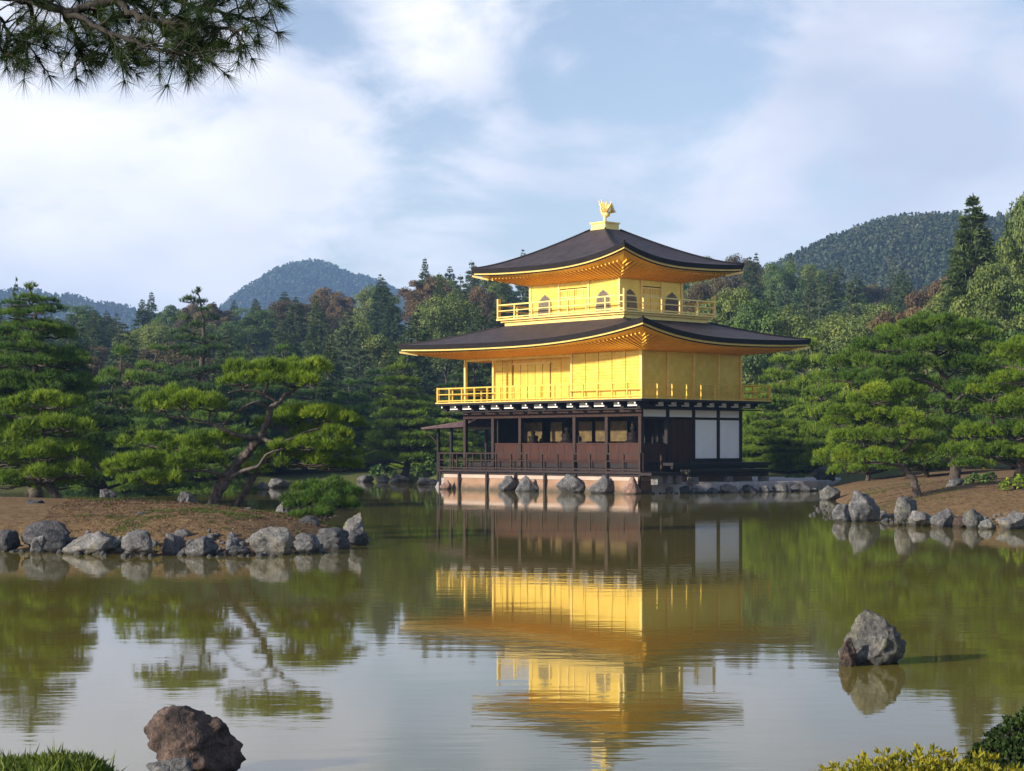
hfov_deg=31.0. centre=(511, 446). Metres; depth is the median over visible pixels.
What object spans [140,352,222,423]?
pine tree
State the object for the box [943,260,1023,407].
broadleaf tree
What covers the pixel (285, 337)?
conifer
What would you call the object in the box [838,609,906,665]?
rock
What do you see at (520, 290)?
conifer
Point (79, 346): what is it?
pine tree
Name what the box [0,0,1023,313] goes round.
sky
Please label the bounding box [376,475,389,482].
rock
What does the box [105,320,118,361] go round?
conifer
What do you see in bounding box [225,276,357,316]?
mountain
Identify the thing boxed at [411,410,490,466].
pine tree
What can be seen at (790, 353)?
conifer
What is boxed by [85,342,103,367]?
conifer
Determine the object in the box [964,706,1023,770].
shrub
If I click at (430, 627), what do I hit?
water
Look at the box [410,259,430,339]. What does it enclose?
conifer
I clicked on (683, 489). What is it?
rock
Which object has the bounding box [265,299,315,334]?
broadleaf tree
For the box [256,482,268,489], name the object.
rock
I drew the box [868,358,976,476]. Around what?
pine tree
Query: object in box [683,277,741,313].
broadleaf tree
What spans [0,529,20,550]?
rock
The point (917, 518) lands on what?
rock
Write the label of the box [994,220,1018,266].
conifer
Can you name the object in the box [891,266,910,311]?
conifer
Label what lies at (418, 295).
broadleaf tree
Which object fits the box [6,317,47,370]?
pine tree
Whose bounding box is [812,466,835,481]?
rock
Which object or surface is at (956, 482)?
rock
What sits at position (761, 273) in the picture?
broadleaf tree
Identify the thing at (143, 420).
pine tree
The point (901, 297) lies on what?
conifer
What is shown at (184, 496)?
rock
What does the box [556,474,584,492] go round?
rock
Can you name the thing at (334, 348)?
conifer
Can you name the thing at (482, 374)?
conifer
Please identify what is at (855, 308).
conifer
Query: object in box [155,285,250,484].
pine tree
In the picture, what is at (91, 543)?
rock
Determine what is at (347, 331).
conifer
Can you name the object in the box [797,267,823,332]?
conifer
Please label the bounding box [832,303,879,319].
broadleaf tree
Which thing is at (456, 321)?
broadleaf tree
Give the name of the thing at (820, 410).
pine tree
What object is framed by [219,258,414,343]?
forest
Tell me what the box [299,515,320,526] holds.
rock
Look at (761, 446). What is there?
pine tree
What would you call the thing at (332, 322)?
broadleaf tree
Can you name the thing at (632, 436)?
statue
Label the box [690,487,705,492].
rock
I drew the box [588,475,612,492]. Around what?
rock
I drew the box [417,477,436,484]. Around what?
rock
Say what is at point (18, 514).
ground
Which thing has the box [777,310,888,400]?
broadleaf tree
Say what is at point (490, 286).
broadleaf tree
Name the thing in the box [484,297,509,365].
conifer
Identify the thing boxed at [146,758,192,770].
rock
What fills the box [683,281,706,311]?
broadleaf tree
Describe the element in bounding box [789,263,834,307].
broadleaf tree
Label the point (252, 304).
conifer
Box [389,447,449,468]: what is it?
pine tree
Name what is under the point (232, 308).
conifer
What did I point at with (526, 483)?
rock
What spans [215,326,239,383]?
conifer
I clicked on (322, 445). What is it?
pine tree
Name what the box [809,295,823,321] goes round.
conifer
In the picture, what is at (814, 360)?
pine tree
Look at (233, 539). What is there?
pebbles
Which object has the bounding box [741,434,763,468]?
pine tree
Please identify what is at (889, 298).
conifer
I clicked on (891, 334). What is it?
pine tree
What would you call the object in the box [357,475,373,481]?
rock
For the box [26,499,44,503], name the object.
rock
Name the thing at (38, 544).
rock
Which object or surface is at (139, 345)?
broadleaf tree
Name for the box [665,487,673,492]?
rock
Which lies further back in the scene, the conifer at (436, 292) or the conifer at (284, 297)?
the conifer at (284, 297)
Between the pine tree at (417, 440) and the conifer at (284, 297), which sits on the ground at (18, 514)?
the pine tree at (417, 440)
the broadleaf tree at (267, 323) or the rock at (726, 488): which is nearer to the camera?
the rock at (726, 488)
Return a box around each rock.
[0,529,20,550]
[21,520,71,551]
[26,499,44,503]
[30,535,45,552]
[62,531,120,553]
[99,488,116,497]
[121,529,152,555]
[143,705,245,770]
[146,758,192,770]
[162,533,185,554]
[177,491,196,502]
[185,536,218,555]
[228,545,250,555]
[250,526,292,554]
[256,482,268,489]
[268,478,289,487]
[276,501,290,512]
[293,533,320,552]
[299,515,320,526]
[316,527,349,549]
[343,513,364,533]
[348,528,368,545]
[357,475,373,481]
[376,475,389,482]
[389,474,412,482]
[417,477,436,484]
[440,479,451,488]
[497,475,516,490]
[515,476,538,490]
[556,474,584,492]
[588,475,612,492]
[622,477,641,493]
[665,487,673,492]
[679,486,689,492]
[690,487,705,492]
[706,487,718,492]
[720,484,738,492]
[742,484,757,491]
[759,485,769,491]
[772,483,788,491]
[790,483,812,490]
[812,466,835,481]
[820,485,840,499]
[832,503,850,521]
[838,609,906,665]
[839,638,856,666]
[848,490,880,521]
[894,496,916,524]
[908,510,930,525]
[930,508,953,526]
[946,478,963,486]
[952,515,965,526]
[962,508,983,527]
[978,519,996,528]
[996,510,1023,528]
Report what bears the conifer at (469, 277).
on the hillside
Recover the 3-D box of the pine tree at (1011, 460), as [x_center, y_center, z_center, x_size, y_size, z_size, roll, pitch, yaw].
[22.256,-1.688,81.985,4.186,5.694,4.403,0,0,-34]
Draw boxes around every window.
[537,295,552,315]
[595,290,610,311]
[622,289,637,310]
[664,292,678,313]
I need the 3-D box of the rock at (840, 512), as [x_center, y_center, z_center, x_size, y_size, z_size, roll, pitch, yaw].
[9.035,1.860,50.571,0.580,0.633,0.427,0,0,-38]
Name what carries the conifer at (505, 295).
on the hillside
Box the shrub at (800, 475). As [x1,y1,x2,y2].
[784,472,804,477]
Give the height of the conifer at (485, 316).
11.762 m
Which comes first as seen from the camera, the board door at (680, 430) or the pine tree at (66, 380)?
the pine tree at (66, 380)
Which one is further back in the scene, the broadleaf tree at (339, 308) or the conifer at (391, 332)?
the broadleaf tree at (339, 308)
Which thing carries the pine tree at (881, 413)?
on the ground at (18, 514)
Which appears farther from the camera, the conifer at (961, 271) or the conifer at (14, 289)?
the conifer at (14, 289)
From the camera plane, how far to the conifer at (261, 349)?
265.55 m
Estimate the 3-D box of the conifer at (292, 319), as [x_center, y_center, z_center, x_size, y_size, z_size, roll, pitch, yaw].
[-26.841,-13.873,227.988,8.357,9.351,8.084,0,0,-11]
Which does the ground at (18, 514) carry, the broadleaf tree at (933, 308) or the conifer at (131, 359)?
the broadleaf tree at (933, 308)
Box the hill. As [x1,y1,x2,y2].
[818,230,960,293]
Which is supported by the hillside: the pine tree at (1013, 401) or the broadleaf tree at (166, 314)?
the broadleaf tree at (166, 314)
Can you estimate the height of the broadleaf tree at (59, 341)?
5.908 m
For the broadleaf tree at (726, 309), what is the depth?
159.71 m
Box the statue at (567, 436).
[558,427,572,442]
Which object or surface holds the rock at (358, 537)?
on the ground at (18, 514)
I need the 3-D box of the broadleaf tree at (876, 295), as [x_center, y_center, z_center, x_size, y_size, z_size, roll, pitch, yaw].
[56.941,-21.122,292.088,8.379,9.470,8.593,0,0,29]
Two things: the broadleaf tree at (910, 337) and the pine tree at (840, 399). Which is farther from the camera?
the broadleaf tree at (910, 337)
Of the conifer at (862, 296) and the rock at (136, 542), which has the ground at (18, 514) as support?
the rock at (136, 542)
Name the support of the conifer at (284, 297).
on the hillside
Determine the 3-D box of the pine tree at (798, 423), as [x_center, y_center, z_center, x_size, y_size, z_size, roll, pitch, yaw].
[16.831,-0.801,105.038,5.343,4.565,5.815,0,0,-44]
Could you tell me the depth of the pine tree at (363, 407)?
117.22 m
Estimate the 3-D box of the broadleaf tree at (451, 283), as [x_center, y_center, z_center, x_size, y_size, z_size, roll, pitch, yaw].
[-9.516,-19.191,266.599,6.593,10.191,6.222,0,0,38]
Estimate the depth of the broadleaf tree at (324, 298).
314.26 m
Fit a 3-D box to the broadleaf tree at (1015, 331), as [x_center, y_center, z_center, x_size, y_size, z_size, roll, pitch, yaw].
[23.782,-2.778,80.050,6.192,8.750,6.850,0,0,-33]
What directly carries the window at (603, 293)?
in the golden pavilion
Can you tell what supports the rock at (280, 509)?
on the ground at (18, 514)
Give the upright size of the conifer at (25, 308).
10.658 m
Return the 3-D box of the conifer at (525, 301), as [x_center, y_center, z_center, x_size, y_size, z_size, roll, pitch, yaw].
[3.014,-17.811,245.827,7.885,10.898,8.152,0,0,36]
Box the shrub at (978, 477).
[962,471,997,483]
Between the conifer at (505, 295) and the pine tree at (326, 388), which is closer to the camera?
the pine tree at (326, 388)
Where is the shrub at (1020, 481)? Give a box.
[998,473,1023,489]
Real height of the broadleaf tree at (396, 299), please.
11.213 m
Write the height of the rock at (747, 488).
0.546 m
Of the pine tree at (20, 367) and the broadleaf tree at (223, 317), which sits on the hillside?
the broadleaf tree at (223, 317)
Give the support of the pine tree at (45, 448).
on the ground at (18, 514)
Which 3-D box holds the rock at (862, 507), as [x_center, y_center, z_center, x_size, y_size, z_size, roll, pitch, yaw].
[9.617,1.727,50.644,0.876,1.076,0.699,0,0,-36]
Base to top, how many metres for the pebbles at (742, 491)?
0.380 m
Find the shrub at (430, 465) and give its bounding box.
[411,457,436,477]
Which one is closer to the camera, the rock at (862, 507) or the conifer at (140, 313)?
the rock at (862, 507)
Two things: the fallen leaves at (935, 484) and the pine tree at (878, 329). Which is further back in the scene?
the pine tree at (878, 329)
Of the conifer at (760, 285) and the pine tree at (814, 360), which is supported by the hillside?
the conifer at (760, 285)
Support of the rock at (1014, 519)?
in the water
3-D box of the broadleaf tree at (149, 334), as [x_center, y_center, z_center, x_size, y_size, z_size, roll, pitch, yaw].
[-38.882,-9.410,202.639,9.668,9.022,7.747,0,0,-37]
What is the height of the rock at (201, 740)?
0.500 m
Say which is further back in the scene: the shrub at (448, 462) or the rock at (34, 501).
the shrub at (448, 462)
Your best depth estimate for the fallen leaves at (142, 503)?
38.84 m
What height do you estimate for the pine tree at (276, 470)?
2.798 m
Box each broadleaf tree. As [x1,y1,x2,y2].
[42,328,84,346]
[52,303,106,341]
[83,355,109,391]
[84,346,108,361]
[111,319,201,361]
[131,326,177,349]
[133,341,183,369]
[150,305,187,336]
[173,307,198,332]
[186,304,208,314]
[188,303,234,345]
[190,323,257,356]
[220,307,281,360]
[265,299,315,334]
[298,314,340,339]
[307,287,355,319]
[326,297,356,322]
[329,315,396,379]
[352,284,401,323]
[357,288,403,330]
[396,276,453,323]
[406,290,484,397]
[412,274,444,290]
[438,279,462,320]
[467,285,501,328]
[479,277,518,314]
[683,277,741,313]
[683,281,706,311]
[689,256,723,288]
[699,286,763,324]
[714,253,763,298]
[722,298,794,394]
[736,267,776,297]
[742,303,832,395]
[759,259,809,314]
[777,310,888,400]
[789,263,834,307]
[802,318,842,369]
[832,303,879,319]
[840,302,901,334]
[847,283,893,306]
[864,306,924,354]
[883,314,929,408]
[904,276,952,312]
[918,283,951,389]
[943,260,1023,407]
[995,192,1023,332]
[995,285,1023,395]
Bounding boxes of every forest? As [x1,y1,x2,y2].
[0,287,217,343]
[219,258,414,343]
[742,210,1023,309]
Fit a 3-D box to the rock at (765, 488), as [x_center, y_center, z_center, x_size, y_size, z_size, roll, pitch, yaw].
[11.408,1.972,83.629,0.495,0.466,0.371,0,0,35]
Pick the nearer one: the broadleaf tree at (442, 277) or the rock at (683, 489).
the rock at (683, 489)
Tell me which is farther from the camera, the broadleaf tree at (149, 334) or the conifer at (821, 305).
the broadleaf tree at (149, 334)
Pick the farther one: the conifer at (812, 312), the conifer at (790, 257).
the conifer at (790, 257)
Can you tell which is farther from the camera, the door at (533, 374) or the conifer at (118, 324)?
the conifer at (118, 324)
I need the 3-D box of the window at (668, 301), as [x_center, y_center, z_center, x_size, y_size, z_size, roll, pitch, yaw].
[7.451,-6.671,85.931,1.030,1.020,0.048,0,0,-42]
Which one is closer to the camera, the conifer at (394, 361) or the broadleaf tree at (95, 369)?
the conifer at (394, 361)
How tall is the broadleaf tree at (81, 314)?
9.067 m
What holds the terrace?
on the ground at (18, 514)
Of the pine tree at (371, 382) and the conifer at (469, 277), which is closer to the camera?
the pine tree at (371, 382)
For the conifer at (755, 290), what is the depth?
226.02 m
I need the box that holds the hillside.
[217,348,457,424]
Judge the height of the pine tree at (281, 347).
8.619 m
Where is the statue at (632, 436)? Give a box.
[623,425,637,442]
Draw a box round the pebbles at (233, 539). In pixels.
[1,529,328,557]
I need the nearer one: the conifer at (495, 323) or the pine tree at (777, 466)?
the pine tree at (777, 466)
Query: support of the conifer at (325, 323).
on the hillside
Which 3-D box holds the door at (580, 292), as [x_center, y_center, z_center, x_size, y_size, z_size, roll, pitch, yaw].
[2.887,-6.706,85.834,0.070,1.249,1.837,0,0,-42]
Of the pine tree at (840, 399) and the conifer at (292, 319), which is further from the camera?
the conifer at (292, 319)
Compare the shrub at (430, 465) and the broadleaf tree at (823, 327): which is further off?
the broadleaf tree at (823, 327)
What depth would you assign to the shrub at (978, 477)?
61.88 m
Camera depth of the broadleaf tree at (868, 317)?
154.62 m
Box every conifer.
[9,278,23,351]
[17,291,29,330]
[44,334,55,345]
[72,323,93,373]
[82,310,111,366]
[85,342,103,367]
[99,311,115,346]
[100,331,146,414]
[101,322,137,390]
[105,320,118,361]
[112,313,123,334]
[128,300,152,347]
[140,291,161,326]
[167,339,202,424]
[201,329,217,377]
[205,336,249,442]
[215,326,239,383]
[215,343,259,423]
[230,300,241,349]
[240,301,274,354]
[247,298,261,329]
[257,339,311,420]
[261,321,303,383]
[266,291,306,348]
[266,328,309,398]
[269,296,309,356]
[299,295,328,385]
[299,306,335,359]
[309,343,348,420]
[311,331,344,395]
[331,309,372,390]
[335,336,383,415]
[366,274,393,334]
[367,279,403,340]
[374,294,413,364]
[377,338,423,429]
[387,322,434,428]
[403,309,446,419]
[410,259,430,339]
[426,274,458,376]
[444,267,458,288]
[445,360,496,448]
[450,301,491,397]
[451,276,475,327]
[457,317,491,397]
[458,262,488,328]
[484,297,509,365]
[489,282,515,326]
[511,250,528,315]
[518,287,528,317]
[739,257,761,306]
[753,253,763,288]
[754,272,765,298]
[756,327,804,443]
[765,291,783,328]
[779,290,797,329]
[784,253,798,316]
[795,287,820,400]
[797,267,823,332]
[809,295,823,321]
[810,287,831,320]
[818,266,843,321]
[826,261,847,308]
[833,278,861,371]
[842,272,870,315]
[879,290,896,309]
[884,260,899,298]
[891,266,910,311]
[895,274,913,311]
[919,195,1023,439]
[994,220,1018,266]
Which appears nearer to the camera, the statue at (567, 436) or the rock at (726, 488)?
the rock at (726, 488)
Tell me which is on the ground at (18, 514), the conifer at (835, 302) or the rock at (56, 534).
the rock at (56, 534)
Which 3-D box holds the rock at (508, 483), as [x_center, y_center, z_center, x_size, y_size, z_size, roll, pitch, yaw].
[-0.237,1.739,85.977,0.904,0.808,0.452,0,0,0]
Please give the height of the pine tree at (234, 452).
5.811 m
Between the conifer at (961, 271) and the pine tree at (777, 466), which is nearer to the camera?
the pine tree at (777, 466)
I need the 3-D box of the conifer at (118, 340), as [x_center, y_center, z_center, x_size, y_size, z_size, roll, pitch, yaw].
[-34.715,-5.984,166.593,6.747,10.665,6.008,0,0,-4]
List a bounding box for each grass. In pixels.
[0,739,128,770]
[58,496,342,550]
[846,478,1011,522]
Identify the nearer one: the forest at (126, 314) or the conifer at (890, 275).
the conifer at (890, 275)
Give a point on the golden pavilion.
(603, 347)
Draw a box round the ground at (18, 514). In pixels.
[0,456,1023,554]
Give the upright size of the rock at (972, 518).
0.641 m
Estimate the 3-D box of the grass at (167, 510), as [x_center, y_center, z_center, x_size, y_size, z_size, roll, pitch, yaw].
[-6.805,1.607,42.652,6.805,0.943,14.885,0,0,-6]
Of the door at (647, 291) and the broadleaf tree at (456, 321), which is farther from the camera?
the broadleaf tree at (456, 321)
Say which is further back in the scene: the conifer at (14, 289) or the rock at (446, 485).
the conifer at (14, 289)
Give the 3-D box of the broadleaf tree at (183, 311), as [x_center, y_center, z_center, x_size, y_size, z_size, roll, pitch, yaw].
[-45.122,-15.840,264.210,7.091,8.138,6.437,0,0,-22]
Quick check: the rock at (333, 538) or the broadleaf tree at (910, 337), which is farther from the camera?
the broadleaf tree at (910, 337)
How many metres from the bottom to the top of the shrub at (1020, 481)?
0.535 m
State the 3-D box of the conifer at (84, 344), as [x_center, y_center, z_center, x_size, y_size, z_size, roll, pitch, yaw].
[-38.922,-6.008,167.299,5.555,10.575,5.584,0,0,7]
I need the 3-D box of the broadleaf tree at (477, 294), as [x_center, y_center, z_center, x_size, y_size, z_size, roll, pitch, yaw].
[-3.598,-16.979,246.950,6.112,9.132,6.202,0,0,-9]
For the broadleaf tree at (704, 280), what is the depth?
292.63 m
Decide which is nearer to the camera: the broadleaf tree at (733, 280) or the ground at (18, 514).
the ground at (18, 514)
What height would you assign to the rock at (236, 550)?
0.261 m
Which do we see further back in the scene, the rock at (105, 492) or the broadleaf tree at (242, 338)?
the broadleaf tree at (242, 338)
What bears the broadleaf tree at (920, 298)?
on the hillside
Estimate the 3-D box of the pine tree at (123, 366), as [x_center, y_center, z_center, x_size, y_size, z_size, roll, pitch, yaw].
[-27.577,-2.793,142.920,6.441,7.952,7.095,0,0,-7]
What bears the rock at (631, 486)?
in the water
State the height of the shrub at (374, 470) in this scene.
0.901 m
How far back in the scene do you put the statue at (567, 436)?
86.33 m
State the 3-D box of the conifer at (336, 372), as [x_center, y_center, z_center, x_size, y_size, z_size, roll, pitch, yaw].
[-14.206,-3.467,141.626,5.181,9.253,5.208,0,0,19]
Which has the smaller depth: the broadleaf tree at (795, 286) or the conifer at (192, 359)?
the conifer at (192, 359)
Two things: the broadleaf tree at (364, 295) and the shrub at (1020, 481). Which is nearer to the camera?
the shrub at (1020, 481)
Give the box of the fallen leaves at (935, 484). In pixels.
[847,478,1023,520]
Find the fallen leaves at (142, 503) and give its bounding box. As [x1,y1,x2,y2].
[29,497,350,551]
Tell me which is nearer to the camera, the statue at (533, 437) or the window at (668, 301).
the window at (668, 301)
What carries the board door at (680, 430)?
in the golden pavilion
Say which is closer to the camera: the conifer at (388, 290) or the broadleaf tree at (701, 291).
the broadleaf tree at (701, 291)
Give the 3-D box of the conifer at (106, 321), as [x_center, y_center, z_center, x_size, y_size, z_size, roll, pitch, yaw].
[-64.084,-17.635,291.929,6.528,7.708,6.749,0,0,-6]
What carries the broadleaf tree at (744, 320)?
on the ground at (18, 514)
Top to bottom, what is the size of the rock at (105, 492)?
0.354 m
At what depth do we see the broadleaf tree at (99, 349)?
204.22 m
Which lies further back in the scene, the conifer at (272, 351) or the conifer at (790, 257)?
the conifer at (790, 257)
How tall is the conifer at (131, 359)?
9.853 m
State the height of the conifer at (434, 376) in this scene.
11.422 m
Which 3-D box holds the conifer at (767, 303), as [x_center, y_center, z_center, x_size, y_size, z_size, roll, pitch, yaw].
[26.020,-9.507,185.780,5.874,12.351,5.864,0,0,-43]
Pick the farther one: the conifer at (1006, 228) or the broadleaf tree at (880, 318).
the broadleaf tree at (880, 318)
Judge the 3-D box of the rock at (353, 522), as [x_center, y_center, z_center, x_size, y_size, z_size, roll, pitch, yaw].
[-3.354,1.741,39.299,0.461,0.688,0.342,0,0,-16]
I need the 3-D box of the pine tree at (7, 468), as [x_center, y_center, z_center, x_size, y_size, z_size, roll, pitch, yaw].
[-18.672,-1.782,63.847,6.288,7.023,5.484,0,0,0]
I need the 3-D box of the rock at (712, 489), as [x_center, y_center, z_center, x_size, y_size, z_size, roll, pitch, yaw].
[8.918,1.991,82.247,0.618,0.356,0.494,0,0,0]
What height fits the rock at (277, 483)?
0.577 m
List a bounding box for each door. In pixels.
[514,364,550,400]
[560,288,586,314]
[643,287,660,311]
[669,419,691,461]
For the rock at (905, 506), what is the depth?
48.06 m
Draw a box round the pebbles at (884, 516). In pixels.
[809,504,1006,524]
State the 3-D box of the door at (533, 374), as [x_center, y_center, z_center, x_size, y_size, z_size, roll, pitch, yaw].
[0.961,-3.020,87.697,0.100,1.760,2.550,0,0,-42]
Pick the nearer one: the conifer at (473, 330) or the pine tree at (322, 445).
the pine tree at (322, 445)
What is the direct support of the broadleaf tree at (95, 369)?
on the hillside
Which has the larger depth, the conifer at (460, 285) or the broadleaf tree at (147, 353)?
the conifer at (460, 285)
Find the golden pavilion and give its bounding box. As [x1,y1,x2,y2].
[398,199,810,493]
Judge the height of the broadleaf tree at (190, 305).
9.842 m
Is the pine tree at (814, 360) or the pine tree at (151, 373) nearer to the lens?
the pine tree at (151, 373)
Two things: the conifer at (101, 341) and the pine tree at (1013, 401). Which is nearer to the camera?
the pine tree at (1013, 401)
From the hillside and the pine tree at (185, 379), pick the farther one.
the hillside
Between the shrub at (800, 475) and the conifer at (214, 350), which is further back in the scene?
the conifer at (214, 350)
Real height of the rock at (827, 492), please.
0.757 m
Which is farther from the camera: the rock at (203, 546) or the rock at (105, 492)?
the rock at (105, 492)
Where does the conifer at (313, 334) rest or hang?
on the hillside
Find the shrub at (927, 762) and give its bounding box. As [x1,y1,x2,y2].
[812,742,1023,770]
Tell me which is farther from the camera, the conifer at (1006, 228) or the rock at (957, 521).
the conifer at (1006, 228)
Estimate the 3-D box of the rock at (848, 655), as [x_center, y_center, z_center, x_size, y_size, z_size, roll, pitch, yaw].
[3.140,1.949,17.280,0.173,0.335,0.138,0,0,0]
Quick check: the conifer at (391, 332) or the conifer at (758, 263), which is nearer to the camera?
the conifer at (391, 332)
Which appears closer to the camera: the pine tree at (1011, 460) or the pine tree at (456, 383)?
the pine tree at (1011, 460)
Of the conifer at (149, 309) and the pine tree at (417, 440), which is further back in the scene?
the conifer at (149, 309)
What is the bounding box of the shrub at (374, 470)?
[367,463,396,476]
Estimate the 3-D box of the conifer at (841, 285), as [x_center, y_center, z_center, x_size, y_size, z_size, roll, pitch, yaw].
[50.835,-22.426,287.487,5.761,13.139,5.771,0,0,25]
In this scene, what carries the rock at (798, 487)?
in the water
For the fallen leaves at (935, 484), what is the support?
on the ground at (18, 514)
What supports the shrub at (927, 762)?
on the ground at (18, 514)
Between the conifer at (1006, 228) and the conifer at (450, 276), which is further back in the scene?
the conifer at (450, 276)
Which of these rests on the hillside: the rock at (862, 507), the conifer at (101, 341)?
the conifer at (101, 341)
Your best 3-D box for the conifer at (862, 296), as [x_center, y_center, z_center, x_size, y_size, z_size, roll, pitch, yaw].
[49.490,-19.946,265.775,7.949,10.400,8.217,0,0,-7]
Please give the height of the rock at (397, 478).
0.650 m
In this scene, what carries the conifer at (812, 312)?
on the hillside
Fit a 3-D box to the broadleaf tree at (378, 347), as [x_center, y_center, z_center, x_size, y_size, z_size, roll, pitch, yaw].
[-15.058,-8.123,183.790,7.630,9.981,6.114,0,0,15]
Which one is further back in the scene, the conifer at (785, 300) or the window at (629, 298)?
the conifer at (785, 300)
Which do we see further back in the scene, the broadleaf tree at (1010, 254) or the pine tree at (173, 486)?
the broadleaf tree at (1010, 254)
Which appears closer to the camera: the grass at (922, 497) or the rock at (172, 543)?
the rock at (172, 543)
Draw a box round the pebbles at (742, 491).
[648,488,819,493]
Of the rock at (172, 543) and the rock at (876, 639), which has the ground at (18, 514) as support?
the rock at (172, 543)
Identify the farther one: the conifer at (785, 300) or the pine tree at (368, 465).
the conifer at (785, 300)
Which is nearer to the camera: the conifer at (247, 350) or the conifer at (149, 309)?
the conifer at (247, 350)
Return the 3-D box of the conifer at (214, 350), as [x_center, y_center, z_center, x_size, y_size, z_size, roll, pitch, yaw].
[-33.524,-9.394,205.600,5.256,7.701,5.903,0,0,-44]
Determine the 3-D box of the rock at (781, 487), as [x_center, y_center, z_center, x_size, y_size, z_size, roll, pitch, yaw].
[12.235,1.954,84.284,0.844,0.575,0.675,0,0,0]
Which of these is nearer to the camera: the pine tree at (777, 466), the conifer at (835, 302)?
the pine tree at (777, 466)
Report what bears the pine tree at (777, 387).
on the ground at (18, 514)
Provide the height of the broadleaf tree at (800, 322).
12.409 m
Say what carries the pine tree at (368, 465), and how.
on the ground at (18, 514)
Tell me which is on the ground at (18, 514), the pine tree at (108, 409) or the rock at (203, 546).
the pine tree at (108, 409)
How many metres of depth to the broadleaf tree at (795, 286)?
272.04 m
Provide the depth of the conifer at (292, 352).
156.90 m
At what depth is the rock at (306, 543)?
35.81 m
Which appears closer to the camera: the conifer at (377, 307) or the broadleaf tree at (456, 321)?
the broadleaf tree at (456, 321)
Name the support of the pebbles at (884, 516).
on the ground at (18, 514)
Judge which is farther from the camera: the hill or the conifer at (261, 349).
the hill
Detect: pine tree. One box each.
[0,0,298,105]
[0,280,126,497]
[0,331,21,469]
[0,387,102,497]
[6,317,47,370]
[35,326,108,485]
[47,377,162,496]
[67,343,180,488]
[99,354,370,506]
[115,358,187,408]
[115,416,201,493]
[124,343,185,434]
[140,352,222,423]
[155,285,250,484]
[169,394,274,490]
[209,350,286,464]
[243,343,313,445]
[256,370,355,470]
[260,430,324,472]
[307,437,389,468]
[320,377,394,467]
[344,368,408,451]
[355,356,456,476]
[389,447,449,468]
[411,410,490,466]
[422,373,496,457]
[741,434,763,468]
[742,353,815,450]
[742,400,803,468]
[756,430,818,472]
[766,394,826,466]
[767,334,837,443]
[782,368,841,466]
[803,405,847,470]
[810,338,909,481]
[811,377,942,497]
[815,308,1022,479]
[834,321,921,449]
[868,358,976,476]
[933,318,1015,467]
[935,334,1023,484]
[972,365,1023,468]
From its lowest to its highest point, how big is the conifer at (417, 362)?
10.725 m
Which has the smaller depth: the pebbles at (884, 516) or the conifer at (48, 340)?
the pebbles at (884, 516)
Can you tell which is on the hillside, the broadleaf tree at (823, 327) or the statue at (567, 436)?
the broadleaf tree at (823, 327)
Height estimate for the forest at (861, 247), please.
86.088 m
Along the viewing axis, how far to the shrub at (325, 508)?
40.90 m
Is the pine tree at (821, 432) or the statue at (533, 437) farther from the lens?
the pine tree at (821, 432)
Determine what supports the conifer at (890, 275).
on the hillside
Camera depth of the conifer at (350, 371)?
147.07 m
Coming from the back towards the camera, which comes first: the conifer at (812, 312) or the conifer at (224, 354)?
the conifer at (812, 312)
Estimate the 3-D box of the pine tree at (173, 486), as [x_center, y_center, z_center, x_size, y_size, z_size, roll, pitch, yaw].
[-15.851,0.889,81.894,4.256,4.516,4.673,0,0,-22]
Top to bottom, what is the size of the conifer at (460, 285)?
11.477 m
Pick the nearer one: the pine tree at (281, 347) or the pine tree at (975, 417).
the pine tree at (975, 417)
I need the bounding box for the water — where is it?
[0,481,1023,770]
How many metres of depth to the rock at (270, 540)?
34.91 m
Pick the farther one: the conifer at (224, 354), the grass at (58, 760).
the conifer at (224, 354)
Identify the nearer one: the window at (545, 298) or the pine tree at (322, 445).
the pine tree at (322, 445)
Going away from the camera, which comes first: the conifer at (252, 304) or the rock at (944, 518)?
the rock at (944, 518)
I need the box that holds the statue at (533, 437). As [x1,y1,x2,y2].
[527,431,539,442]
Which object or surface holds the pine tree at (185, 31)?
on the ground at (18, 514)
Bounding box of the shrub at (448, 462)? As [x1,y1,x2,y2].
[443,458,462,468]
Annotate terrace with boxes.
[435,477,840,493]
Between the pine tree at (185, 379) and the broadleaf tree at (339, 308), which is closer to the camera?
the pine tree at (185, 379)
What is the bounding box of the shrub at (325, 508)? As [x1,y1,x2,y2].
[277,473,364,521]
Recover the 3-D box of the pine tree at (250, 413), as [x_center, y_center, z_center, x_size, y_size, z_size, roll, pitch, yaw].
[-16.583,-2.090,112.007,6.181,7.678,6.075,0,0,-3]

